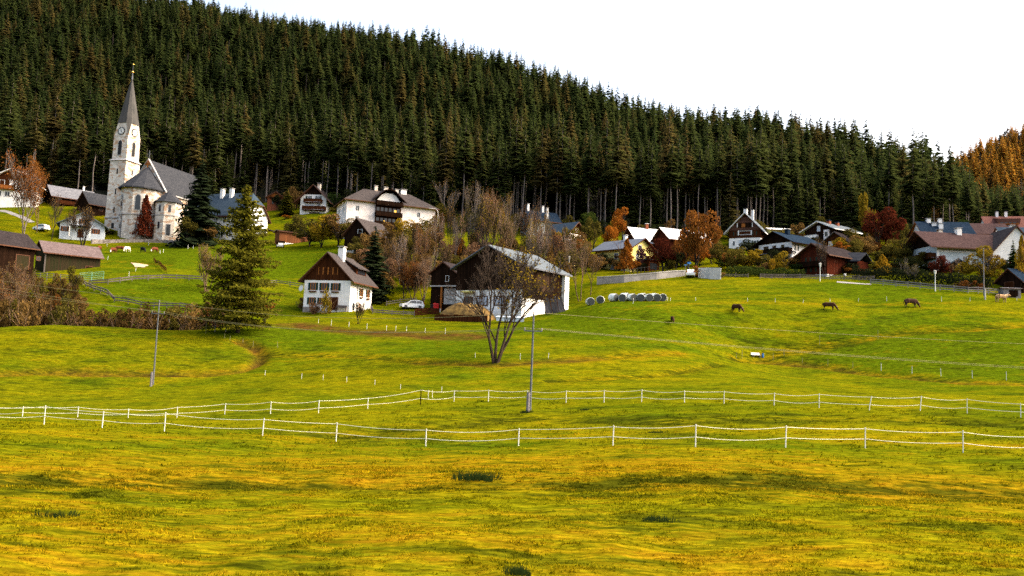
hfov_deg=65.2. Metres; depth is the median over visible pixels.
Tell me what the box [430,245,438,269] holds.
bare tree
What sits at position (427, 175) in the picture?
spruce
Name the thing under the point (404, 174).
spruce
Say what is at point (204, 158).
spruce
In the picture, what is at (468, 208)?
bare tree
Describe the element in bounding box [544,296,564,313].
board stack
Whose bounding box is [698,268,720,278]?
board wall
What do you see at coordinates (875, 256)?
bush
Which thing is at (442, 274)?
barn
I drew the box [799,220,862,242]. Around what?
chalet
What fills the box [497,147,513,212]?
spruce
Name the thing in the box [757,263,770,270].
bush
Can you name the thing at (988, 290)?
wooden fence
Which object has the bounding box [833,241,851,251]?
bush
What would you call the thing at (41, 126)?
spruce
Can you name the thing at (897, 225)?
tree
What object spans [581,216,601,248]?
tree
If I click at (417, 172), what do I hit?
spruce
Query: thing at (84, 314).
bramble
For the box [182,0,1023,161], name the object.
sky
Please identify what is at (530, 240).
bare tree
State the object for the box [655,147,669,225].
spruce
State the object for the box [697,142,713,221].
spruce
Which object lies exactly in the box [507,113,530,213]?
spruce
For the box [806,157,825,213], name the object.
spruce
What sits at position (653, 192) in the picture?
spruce
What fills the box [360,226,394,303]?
spruce
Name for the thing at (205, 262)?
small tree
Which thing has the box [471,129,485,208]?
spruce
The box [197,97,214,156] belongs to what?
spruce
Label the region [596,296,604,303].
silage bale
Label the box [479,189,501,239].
bare tree
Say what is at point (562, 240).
bare tree
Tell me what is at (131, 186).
church
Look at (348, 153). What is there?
spruce
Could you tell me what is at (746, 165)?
spruce
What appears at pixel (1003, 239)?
house
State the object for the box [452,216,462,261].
bare tree
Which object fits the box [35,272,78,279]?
wooden fence
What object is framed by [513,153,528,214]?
spruce
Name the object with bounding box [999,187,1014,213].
spruce
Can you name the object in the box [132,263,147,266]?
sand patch
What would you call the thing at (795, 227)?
bush
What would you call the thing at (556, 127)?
spruce
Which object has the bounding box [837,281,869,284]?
road
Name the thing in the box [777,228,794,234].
bush
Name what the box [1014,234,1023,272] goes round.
cherry tree
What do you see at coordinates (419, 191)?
spruce
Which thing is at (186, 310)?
bramble
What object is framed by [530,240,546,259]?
bare tree
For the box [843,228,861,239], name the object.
bush
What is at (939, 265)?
bush
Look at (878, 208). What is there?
spruce
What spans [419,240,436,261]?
bush
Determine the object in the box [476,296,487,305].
window
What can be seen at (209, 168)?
spruce
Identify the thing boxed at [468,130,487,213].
spruce
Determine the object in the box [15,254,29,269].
door
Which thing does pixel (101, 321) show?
bramble
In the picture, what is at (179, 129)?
spruce
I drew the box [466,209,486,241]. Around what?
bare tree
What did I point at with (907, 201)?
spruce
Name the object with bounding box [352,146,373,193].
spruce
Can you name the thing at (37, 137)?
spruce
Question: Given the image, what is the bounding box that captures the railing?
[630,265,672,273]
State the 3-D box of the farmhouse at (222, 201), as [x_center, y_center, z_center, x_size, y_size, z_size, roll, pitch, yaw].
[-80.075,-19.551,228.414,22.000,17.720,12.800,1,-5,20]
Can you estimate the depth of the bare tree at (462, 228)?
186.80 m
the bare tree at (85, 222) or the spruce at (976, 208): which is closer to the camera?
the bare tree at (85, 222)
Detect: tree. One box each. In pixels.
[47,194,64,239]
[64,205,96,244]
[66,211,74,240]
[176,216,198,246]
[195,242,227,291]
[201,226,217,239]
[264,301,276,321]
[292,218,323,246]
[309,214,336,247]
[325,213,350,245]
[339,218,353,237]
[355,300,366,323]
[381,234,396,263]
[392,232,409,281]
[395,245,417,297]
[396,260,428,299]
[409,224,417,257]
[411,227,430,257]
[412,252,434,302]
[420,256,434,299]
[421,216,440,247]
[429,211,445,259]
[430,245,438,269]
[433,177,462,225]
[438,232,568,363]
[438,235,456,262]
[445,200,461,245]
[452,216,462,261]
[458,211,466,261]
[463,184,483,223]
[464,200,475,237]
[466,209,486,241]
[472,190,504,244]
[474,217,487,248]
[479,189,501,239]
[484,189,507,241]
[494,205,519,248]
[501,192,521,247]
[505,195,513,224]
[518,198,541,245]
[523,216,545,254]
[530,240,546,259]
[532,208,548,249]
[534,223,550,255]
[544,216,555,249]
[550,223,560,257]
[557,224,570,251]
[561,226,579,252]
[562,236,588,301]
[563,231,576,272]
[563,238,569,261]
[575,242,605,294]
[580,247,596,273]
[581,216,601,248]
[601,225,618,241]
[611,206,629,236]
[636,246,645,270]
[645,238,676,270]
[678,228,692,268]
[679,209,722,271]
[815,236,826,277]
[858,192,875,238]
[861,206,906,245]
[873,254,892,273]
[899,257,907,279]
[905,263,918,281]
[927,205,941,221]
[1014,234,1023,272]
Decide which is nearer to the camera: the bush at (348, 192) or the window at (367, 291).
the window at (367, 291)
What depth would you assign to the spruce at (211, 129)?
292.32 m
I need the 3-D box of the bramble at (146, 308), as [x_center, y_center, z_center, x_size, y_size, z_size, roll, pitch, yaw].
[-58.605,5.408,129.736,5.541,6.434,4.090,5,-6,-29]
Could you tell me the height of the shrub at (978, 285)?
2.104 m
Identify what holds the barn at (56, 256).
on the ground at (50, 370)
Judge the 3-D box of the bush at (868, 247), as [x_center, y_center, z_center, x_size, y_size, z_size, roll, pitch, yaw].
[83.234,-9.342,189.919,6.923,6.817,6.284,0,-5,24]
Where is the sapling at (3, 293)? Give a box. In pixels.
[0,275,18,310]
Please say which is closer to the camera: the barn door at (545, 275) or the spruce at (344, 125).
the barn door at (545, 275)
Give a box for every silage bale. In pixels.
[586,298,594,304]
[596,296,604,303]
[608,294,618,300]
[618,294,626,300]
[627,294,636,300]
[637,294,644,300]
[645,294,653,300]
[653,294,660,300]
[660,294,666,300]
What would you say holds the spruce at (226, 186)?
on the ground at (50, 370)
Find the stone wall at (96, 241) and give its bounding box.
[91,239,178,243]
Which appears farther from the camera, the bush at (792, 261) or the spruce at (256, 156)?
the spruce at (256, 156)
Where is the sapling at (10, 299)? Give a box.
[1,281,30,324]
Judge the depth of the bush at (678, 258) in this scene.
182.41 m
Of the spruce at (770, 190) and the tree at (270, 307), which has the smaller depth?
the tree at (270, 307)
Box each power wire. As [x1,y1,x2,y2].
[3,288,1011,367]
[4,292,1018,366]
[6,281,1018,343]
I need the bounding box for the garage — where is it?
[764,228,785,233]
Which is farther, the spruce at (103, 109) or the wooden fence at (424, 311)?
the spruce at (103, 109)
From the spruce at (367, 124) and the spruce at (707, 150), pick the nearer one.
the spruce at (707, 150)
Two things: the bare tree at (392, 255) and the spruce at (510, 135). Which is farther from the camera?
the spruce at (510, 135)
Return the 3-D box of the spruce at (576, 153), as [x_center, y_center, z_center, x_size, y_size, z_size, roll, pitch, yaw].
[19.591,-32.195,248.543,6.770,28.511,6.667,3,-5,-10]
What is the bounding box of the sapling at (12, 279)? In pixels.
[0,257,32,310]
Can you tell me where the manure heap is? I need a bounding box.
[434,303,495,321]
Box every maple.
[130,194,155,238]
[611,238,636,272]
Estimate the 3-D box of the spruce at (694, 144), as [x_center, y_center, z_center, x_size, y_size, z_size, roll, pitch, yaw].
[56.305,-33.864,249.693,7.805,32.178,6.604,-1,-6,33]
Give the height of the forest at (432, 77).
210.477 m
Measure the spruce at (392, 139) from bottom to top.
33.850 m
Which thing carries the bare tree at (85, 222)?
on the ground at (50, 370)
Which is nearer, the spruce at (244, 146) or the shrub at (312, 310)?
the shrub at (312, 310)
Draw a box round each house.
[44,185,93,205]
[56,212,109,240]
[74,191,106,215]
[519,203,561,234]
[543,222,587,239]
[592,235,658,271]
[621,223,657,246]
[650,227,707,258]
[821,231,852,245]
[909,218,975,236]
[969,223,1006,234]
[979,211,1023,226]
[987,225,1023,267]
[993,227,1023,231]
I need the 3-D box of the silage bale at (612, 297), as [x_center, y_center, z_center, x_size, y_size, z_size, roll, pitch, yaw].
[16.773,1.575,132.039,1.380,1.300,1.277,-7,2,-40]
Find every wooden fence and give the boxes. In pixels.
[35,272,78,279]
[80,279,191,307]
[88,274,202,284]
[153,258,166,270]
[271,280,303,287]
[370,305,414,315]
[386,298,415,305]
[414,308,439,314]
[724,273,747,277]
[760,273,873,279]
[870,278,998,293]
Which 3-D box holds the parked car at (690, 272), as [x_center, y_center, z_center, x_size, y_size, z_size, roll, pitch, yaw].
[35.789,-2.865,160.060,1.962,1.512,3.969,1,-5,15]
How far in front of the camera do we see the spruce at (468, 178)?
259.02 m
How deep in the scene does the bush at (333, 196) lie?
258.91 m
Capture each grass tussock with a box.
[30,509,79,517]
[451,467,503,481]
[470,471,493,481]
[501,564,530,575]
[641,514,680,522]
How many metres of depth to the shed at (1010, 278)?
148.74 m
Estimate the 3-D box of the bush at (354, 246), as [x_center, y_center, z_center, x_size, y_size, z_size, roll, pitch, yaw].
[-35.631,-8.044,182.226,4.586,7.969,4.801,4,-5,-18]
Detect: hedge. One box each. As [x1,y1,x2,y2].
[726,265,804,276]
[851,264,995,289]
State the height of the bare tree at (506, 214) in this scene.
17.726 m
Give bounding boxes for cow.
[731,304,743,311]
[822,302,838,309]
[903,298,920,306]
[995,293,1010,301]
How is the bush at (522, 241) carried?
on the ground at (50, 370)
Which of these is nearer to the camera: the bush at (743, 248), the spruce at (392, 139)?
the bush at (743, 248)
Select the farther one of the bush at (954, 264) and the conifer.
the bush at (954, 264)
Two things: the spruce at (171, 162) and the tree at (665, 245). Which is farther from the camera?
the spruce at (171, 162)
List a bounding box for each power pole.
[150,300,164,386]
[524,312,541,410]
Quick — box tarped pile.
[496,316,524,321]
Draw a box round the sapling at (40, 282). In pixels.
[25,268,47,294]
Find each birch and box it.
[0,149,45,233]
[27,149,49,231]
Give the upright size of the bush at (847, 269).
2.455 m
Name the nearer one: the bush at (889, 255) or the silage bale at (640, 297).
the silage bale at (640, 297)
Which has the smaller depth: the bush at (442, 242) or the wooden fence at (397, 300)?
the wooden fence at (397, 300)
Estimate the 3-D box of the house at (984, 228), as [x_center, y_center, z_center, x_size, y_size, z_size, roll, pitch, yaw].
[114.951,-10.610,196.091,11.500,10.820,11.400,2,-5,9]
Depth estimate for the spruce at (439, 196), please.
253.76 m
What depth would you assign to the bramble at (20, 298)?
129.83 m
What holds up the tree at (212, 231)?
on the ground at (50, 370)
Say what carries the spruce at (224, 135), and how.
on the ground at (50, 370)
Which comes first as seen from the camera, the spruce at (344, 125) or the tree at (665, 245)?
the tree at (665, 245)
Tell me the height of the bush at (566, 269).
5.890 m
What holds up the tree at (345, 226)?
on the ground at (50, 370)
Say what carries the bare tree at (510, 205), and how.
on the ground at (50, 370)
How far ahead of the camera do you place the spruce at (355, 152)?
276.07 m
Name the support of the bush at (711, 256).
on the ground at (50, 370)
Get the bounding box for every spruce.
[0,80,22,169]
[0,96,19,168]
[8,113,21,167]
[8,139,23,168]
[11,134,31,172]
[14,156,21,171]
[17,108,33,166]
[24,110,46,158]
[26,94,48,164]
[36,133,50,175]
[38,137,58,184]
[42,94,65,184]
[44,142,61,183]
[48,136,71,187]
[55,98,82,163]
[57,129,87,188]
[58,122,72,179]
[69,116,90,188]
[69,142,87,186]
[81,133,105,189]
[86,115,105,191]
[91,104,111,181]
[97,117,112,179]
[98,128,114,187]
[99,126,115,182]
[139,127,147,171]
[140,88,159,160]
[151,110,160,159]
[155,113,175,164]
[157,123,178,169]
[158,89,178,164]
[158,126,175,164]
[165,159,224,247]
[169,112,185,168]
[169,120,182,166]
[172,119,190,170]
[177,119,197,174]
[179,153,189,172]
[181,114,203,173]
[183,115,207,174]
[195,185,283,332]
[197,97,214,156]
[197,135,215,178]
[198,145,212,188]
[198,152,210,187]
[200,112,214,154]
[206,121,226,180]
[208,151,224,192]
[208,166,219,193]
[210,101,235,168]
[210,109,217,152]
[217,156,232,193]
[219,125,236,186]
[227,101,249,185]
[227,153,237,192]
[234,101,254,181]
[235,149,252,192]
[238,143,251,181]
[239,100,251,158]
[243,144,264,189]
[247,110,267,193]
[248,111,265,195]
[259,120,277,201]
[261,127,277,195]
[264,110,283,184]
[267,124,277,189]
[270,126,298,190]
[272,127,287,191]
[275,188,295,215]
[279,144,299,198]
[280,129,290,189]
[283,135,298,163]
[289,112,300,145]
[289,147,305,190]
[294,112,308,186]
[298,122,314,191]
[299,108,320,187]
[303,148,322,189]
[312,135,329,189]
[316,105,329,151]
[316,127,327,189]
[319,107,338,193]
[321,139,342,197]
[327,108,347,202]
[335,115,347,196]
[336,112,355,191]
[338,146,356,194]
[342,171,358,193]
[344,120,362,189]
[346,120,366,191]
[349,120,362,193]
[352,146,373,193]
[357,102,372,153]
[360,129,371,165]
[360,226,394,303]
[364,122,381,189]
[366,149,379,185]
[370,170,379,190]
[371,125,381,163]
[374,138,390,189]
[375,145,386,190]
[376,174,386,190]
[383,118,404,188]
[385,160,400,191]
[386,136,402,189]
[387,127,404,167]
[396,129,413,188]
[404,119,421,191]
[406,164,418,197]
[411,112,437,166]
[412,155,422,186]
[414,130,432,200]
[414,157,435,198]
[415,164,427,201]
[420,161,438,206]
[432,163,446,208]
[433,119,456,172]
[433,122,455,209]
[434,143,444,172]
[436,165,459,219]
[449,125,462,198]
[453,111,476,216]
[456,128,474,215]
[456,153,473,197]
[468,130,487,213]
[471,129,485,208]
[472,151,488,213]
[480,153,501,212]
[482,129,492,194]
[486,143,509,224]
[488,144,502,175]
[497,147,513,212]
[498,119,515,203]
[506,114,523,221]
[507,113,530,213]
[510,117,524,212]
[513,128,536,213]
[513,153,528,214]
[525,147,530,207]
[528,145,542,209]
[529,121,542,210]
[529,129,550,211]
[537,124,555,211]
[546,104,566,212]
[546,141,564,212]
[547,113,572,217]
[549,128,564,197]
[559,144,582,220]
[562,136,579,206]
[564,133,573,215]
[568,141,583,219]
[572,178,589,220]
[577,132,600,212]
[579,131,598,212]
[580,126,598,212]
[592,155,605,224]
[594,116,616,226]
[595,142,605,219]
[597,118,612,219]
[597,134,610,216]
[597,155,612,220]
[602,116,631,209]
[607,167,630,228]
[610,140,615,218]
[612,146,631,205]
[617,153,643,224]
[621,131,634,200]
[628,162,658,228]
[631,147,642,203]
[631,147,651,226]
[640,142,660,226]
[642,137,659,213]
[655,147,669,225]
[656,116,686,225]
[659,187,684,227]
[660,143,682,220]
[673,141,688,228]
[676,134,684,220]
[676,138,697,227]
[684,147,696,222]
[686,133,702,218]
[689,144,709,230]
[695,151,713,227]
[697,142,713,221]
[700,161,712,215]
[705,140,728,234]
[707,159,724,222]
[712,133,726,228]
[719,172,740,234]
[722,125,745,213]
[724,131,739,190]
[728,144,749,219]
[732,141,746,217]
[739,131,753,207]
[741,133,758,216]
[743,195,761,221]
[744,136,769,219]
[745,132,761,208]
[753,123,774,221]
[761,133,774,222]
[762,142,777,227]
[767,142,786,227]
[769,137,794,212]
[772,188,790,228]
[782,125,803,207]
[783,178,796,227]
[786,172,807,226]
[787,181,808,235]
[790,164,806,195]
[800,187,813,226]
[803,180,821,226]
[804,180,820,216]
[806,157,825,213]
[810,163,827,216]
[811,138,836,214]
[817,181,830,215]
[822,177,837,221]
[825,139,845,194]
[827,178,839,223]
[831,143,854,198]
[831,180,849,224]
[833,142,853,201]
[836,183,847,221]
[841,174,861,231]
[852,172,860,227]
[855,178,873,236]
[856,168,868,202]
[872,192,884,227]
[878,146,900,220]
[880,143,902,187]
[883,174,899,230]
[883,187,897,231]
[884,174,904,226]
[894,190,911,236]
[897,193,917,223]
[898,128,928,223]
[913,132,937,217]
[914,195,920,220]
[915,159,932,217]
[916,177,932,221]
[922,154,946,221]
[935,198,948,221]
[936,143,962,221]
[936,150,950,221]
[938,196,950,221]
[942,164,963,221]
[958,168,976,222]
[958,179,975,218]
[960,187,977,219]
[962,193,974,222]
[970,189,984,221]
[970,191,984,222]
[990,190,1001,214]
[992,189,1003,215]
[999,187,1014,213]
[1008,188,1023,215]
[1009,183,1020,215]
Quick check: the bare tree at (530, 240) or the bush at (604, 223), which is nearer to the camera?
the bare tree at (530, 240)
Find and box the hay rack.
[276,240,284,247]
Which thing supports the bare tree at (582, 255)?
on the ground at (50, 370)
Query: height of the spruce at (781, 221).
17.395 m
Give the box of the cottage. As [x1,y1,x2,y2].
[265,192,282,210]
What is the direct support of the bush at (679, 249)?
on the ground at (50, 370)
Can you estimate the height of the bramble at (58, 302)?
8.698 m
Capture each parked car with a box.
[32,224,49,230]
[399,300,423,308]
[686,269,694,276]
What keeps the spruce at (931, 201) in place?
on the ground at (50, 370)
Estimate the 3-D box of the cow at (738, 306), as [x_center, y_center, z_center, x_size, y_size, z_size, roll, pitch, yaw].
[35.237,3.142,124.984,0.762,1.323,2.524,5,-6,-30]
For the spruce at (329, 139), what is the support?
on the ground at (50, 370)
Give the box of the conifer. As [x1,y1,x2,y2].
[1006,242,1016,268]
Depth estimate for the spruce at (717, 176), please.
238.02 m
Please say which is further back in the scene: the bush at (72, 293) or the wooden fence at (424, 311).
the wooden fence at (424, 311)
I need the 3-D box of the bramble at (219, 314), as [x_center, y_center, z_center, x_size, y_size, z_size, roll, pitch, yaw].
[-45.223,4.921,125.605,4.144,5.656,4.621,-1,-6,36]
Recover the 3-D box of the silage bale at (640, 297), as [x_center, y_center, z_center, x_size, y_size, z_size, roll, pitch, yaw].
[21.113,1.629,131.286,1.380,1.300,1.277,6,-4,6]
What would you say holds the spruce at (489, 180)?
on the ground at (50, 370)
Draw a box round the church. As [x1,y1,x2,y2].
[104,64,197,239]
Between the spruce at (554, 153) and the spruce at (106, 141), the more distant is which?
the spruce at (106, 141)
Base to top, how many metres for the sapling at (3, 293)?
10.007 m
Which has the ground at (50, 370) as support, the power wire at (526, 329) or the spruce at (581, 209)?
the spruce at (581, 209)
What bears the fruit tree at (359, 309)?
on the ground at (50, 370)
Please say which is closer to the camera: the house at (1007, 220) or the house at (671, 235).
the house at (671, 235)
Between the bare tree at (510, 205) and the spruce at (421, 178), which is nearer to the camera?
the bare tree at (510, 205)
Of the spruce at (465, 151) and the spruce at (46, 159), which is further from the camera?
the spruce at (46, 159)
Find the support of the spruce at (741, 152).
on the ground at (50, 370)
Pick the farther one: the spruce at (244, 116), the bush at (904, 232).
the spruce at (244, 116)
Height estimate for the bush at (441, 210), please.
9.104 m
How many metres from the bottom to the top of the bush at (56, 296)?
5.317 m
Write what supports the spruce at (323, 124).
on the ground at (50, 370)
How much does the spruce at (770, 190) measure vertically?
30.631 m
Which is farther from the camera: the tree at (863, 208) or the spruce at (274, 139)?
the spruce at (274, 139)
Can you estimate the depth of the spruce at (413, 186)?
251.23 m
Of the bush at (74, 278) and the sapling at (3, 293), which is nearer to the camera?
the sapling at (3, 293)
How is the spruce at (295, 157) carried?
on the ground at (50, 370)
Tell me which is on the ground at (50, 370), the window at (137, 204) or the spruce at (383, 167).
the spruce at (383, 167)
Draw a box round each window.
[60,226,68,230]
[91,229,99,233]
[120,194,122,209]
[134,194,141,209]
[307,297,315,303]
[308,283,317,291]
[319,283,329,291]
[330,283,340,292]
[359,288,363,298]
[366,290,369,299]
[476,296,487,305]
[493,296,504,305]
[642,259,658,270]
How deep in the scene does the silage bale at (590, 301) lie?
131.06 m
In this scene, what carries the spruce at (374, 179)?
on the ground at (50, 370)
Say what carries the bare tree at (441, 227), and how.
on the ground at (50, 370)
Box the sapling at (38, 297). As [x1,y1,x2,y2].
[33,287,51,302]
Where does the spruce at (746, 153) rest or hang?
on the ground at (50, 370)
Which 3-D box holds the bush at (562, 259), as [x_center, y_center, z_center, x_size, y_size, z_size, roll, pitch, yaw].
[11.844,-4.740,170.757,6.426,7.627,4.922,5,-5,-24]
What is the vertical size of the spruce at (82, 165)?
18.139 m
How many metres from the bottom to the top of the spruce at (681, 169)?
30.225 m
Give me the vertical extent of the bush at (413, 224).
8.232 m
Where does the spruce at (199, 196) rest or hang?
on the ground at (50, 370)
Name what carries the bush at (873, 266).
on the ground at (50, 370)
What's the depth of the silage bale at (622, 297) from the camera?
130.66 m
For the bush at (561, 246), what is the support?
on the ground at (50, 370)
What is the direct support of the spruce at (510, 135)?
on the ground at (50, 370)
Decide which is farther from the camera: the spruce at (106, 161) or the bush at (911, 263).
the spruce at (106, 161)
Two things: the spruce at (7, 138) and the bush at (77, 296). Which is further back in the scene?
the spruce at (7, 138)
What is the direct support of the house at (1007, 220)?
on the ground at (50, 370)
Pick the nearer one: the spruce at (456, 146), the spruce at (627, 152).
the spruce at (627, 152)
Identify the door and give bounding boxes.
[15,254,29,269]
[77,229,82,237]
[165,224,170,234]
[331,297,337,309]
[536,271,549,292]
[1004,281,1013,287]
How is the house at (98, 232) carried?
on the ground at (50, 370)
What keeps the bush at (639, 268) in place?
on the ground at (50, 370)
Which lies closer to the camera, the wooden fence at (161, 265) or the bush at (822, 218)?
the wooden fence at (161, 265)
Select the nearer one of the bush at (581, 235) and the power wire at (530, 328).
the power wire at (530, 328)
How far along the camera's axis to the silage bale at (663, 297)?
131.04 m
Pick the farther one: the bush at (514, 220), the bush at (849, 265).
the bush at (514, 220)
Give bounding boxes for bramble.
[0,298,12,326]
[0,298,20,326]
[8,290,31,325]
[11,298,51,325]
[26,297,53,325]
[38,294,62,324]
[41,290,79,325]
[59,300,85,325]
[77,308,94,325]
[78,309,108,326]
[92,308,116,326]
[106,310,126,326]
[110,308,144,328]
[124,308,151,329]
[134,301,161,327]
[144,310,171,329]
[160,307,185,329]
[169,304,190,329]
[171,302,210,329]
[185,306,212,329]
[210,303,229,327]
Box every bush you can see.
[18,293,33,310]
[25,275,45,296]
[29,282,48,306]
[47,272,67,300]
[52,295,60,317]
[60,284,79,300]
[67,265,84,291]
[72,294,88,312]
[272,194,282,210]
[283,186,303,208]
[283,214,308,231]
[327,193,339,206]
[339,189,352,200]
[346,236,365,255]
[346,252,364,263]
[355,249,367,262]
[357,233,380,251]
[367,230,384,248]
[380,227,401,249]
[380,245,390,261]
[382,222,394,232]
[382,272,396,288]
[383,258,400,281]
[388,243,411,262]
[391,217,415,242]
[396,228,414,261]
[408,222,423,240]
[410,253,430,267]
[419,216,445,237]
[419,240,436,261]
[420,227,446,262]
[432,249,459,268]
[433,203,450,224]
[449,237,463,259]
[451,217,473,230]
[454,242,467,258]
[462,241,479,259]
[468,232,491,247]
[494,238,512,249]
[499,232,518,249]
[504,214,520,229]
[515,237,536,253]
[519,214,526,230]
[519,245,526,252]
[536,254,555,264]
[545,243,557,265]
[546,234,563,258]
[555,248,581,274]
[560,215,574,223]
[562,262,572,272]
[563,239,583,269]
[577,212,598,233]
[577,231,592,258]
[588,254,607,270]
[595,220,611,232]
[597,253,612,269]
[607,255,620,270]
[632,261,641,272]
[634,258,646,270]
[644,224,664,228]
[661,259,675,270]
[664,219,674,228]
[665,252,684,267]
[671,240,687,266]
[691,249,709,265]
[707,237,724,263]
[709,243,728,264]
[715,259,727,267]
[725,248,747,268]
[727,247,746,256]
[738,239,756,253]
[741,251,760,266]
[747,249,763,265]
[750,254,774,265]
[755,220,768,228]
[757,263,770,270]
[764,249,789,263]
[768,259,775,270]
[770,251,790,268]
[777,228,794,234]
[786,256,799,264]
[788,263,802,270]
[790,222,805,236]
[817,216,826,222]
[828,237,847,247]
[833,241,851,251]
[839,221,862,232]
[841,263,860,272]
[842,265,855,273]
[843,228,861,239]
[846,238,863,252]
[847,235,878,253]
[869,241,884,254]
[869,261,877,268]
[870,251,894,265]
[876,246,893,259]
[882,238,916,264]
[890,257,923,270]
[892,224,909,242]
[910,251,929,266]
[919,263,932,271]
[927,254,951,274]
[949,258,969,272]
[954,245,1005,277]
[989,255,1005,271]
[1000,262,1012,271]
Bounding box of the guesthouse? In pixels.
[333,185,439,238]
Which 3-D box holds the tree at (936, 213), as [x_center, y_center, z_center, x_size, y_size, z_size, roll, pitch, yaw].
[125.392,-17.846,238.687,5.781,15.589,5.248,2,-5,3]
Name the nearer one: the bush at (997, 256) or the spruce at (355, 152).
the bush at (997, 256)
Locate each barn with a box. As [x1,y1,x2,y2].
[0,230,40,281]
[35,240,103,271]
[341,217,387,252]
[428,261,456,310]
[450,245,572,317]
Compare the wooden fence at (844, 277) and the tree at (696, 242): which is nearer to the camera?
the wooden fence at (844, 277)
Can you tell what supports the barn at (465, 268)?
on the ground at (50, 370)
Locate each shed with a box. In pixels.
[273,230,307,244]
[994,268,1023,292]
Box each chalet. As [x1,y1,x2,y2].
[0,169,47,207]
[294,183,334,214]
[724,208,767,248]
[751,229,819,258]
[793,243,873,276]
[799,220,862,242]
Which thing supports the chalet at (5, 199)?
on the ground at (50, 370)
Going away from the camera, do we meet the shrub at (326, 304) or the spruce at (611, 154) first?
the shrub at (326, 304)
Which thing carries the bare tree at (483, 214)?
on the ground at (50, 370)
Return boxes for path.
[0,210,33,221]
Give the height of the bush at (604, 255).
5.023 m
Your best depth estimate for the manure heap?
132.93 m
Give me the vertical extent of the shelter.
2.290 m
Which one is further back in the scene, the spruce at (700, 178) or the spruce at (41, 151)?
the spruce at (41, 151)
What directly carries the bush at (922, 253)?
on the ground at (50, 370)
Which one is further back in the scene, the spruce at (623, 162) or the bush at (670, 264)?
the spruce at (623, 162)
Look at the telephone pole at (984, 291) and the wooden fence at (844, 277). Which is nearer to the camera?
the telephone pole at (984, 291)
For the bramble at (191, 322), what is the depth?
125.00 m
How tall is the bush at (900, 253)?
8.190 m
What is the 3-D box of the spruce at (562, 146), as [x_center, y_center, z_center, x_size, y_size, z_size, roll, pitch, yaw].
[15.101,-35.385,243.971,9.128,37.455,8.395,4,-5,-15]
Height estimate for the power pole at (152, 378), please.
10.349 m
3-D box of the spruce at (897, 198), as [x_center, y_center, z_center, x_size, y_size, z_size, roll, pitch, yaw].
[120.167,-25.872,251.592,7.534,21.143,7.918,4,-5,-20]
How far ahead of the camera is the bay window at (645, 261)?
179.93 m
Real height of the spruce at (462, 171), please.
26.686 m
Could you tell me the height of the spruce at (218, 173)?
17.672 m
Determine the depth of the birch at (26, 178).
205.38 m
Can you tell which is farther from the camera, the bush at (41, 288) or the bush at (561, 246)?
the bush at (561, 246)
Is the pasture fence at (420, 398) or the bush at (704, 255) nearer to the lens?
the pasture fence at (420, 398)
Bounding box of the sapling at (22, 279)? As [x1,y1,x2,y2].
[15,265,35,293]
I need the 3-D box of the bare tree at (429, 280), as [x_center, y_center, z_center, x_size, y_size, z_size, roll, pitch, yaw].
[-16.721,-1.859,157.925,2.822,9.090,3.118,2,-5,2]
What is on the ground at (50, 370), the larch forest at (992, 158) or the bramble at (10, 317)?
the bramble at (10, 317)
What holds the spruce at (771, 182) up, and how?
on the ground at (50, 370)
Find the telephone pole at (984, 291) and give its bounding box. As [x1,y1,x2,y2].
[983,248,985,299]
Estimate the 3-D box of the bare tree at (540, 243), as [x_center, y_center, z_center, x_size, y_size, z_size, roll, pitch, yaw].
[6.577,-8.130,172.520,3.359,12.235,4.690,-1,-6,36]
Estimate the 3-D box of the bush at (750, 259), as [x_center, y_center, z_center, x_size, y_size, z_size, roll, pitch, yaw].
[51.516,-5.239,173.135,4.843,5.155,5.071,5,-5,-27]
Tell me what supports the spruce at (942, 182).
on the ground at (50, 370)
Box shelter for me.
[998,287,1022,297]
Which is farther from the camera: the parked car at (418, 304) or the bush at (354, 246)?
the bush at (354, 246)
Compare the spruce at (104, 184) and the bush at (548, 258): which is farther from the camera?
the spruce at (104, 184)
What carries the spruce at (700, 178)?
on the ground at (50, 370)
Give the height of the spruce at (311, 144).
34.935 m
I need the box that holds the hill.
[975,150,1023,191]
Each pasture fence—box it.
[0,389,1023,417]
[0,405,1023,452]
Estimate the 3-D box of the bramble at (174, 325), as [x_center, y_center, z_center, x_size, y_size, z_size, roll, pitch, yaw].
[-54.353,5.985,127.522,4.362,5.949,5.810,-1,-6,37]
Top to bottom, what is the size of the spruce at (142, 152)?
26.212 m
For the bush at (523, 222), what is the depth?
231.61 m
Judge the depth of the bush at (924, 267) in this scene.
162.89 m
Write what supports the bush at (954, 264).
on the ground at (50, 370)
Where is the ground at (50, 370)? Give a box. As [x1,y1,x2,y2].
[0,28,1023,575]
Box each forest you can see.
[0,0,1023,228]
[945,123,1023,198]
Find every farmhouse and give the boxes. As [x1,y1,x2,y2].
[197,188,273,240]
[298,246,377,311]
[902,227,992,270]
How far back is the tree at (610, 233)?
205.52 m
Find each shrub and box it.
[207,308,218,326]
[296,297,303,309]
[308,301,320,313]
[315,287,333,314]
[693,266,703,276]
[950,280,969,288]
[970,281,982,288]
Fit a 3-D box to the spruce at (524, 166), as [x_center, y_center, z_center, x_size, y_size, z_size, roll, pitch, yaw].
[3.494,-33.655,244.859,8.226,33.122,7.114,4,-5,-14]
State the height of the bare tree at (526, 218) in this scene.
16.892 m
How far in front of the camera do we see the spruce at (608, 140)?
245.01 m
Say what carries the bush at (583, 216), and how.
on the ground at (50, 370)
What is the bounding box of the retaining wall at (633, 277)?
[597,270,685,284]
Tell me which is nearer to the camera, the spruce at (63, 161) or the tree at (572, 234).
the tree at (572, 234)
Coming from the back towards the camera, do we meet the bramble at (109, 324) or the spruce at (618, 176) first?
the spruce at (618, 176)

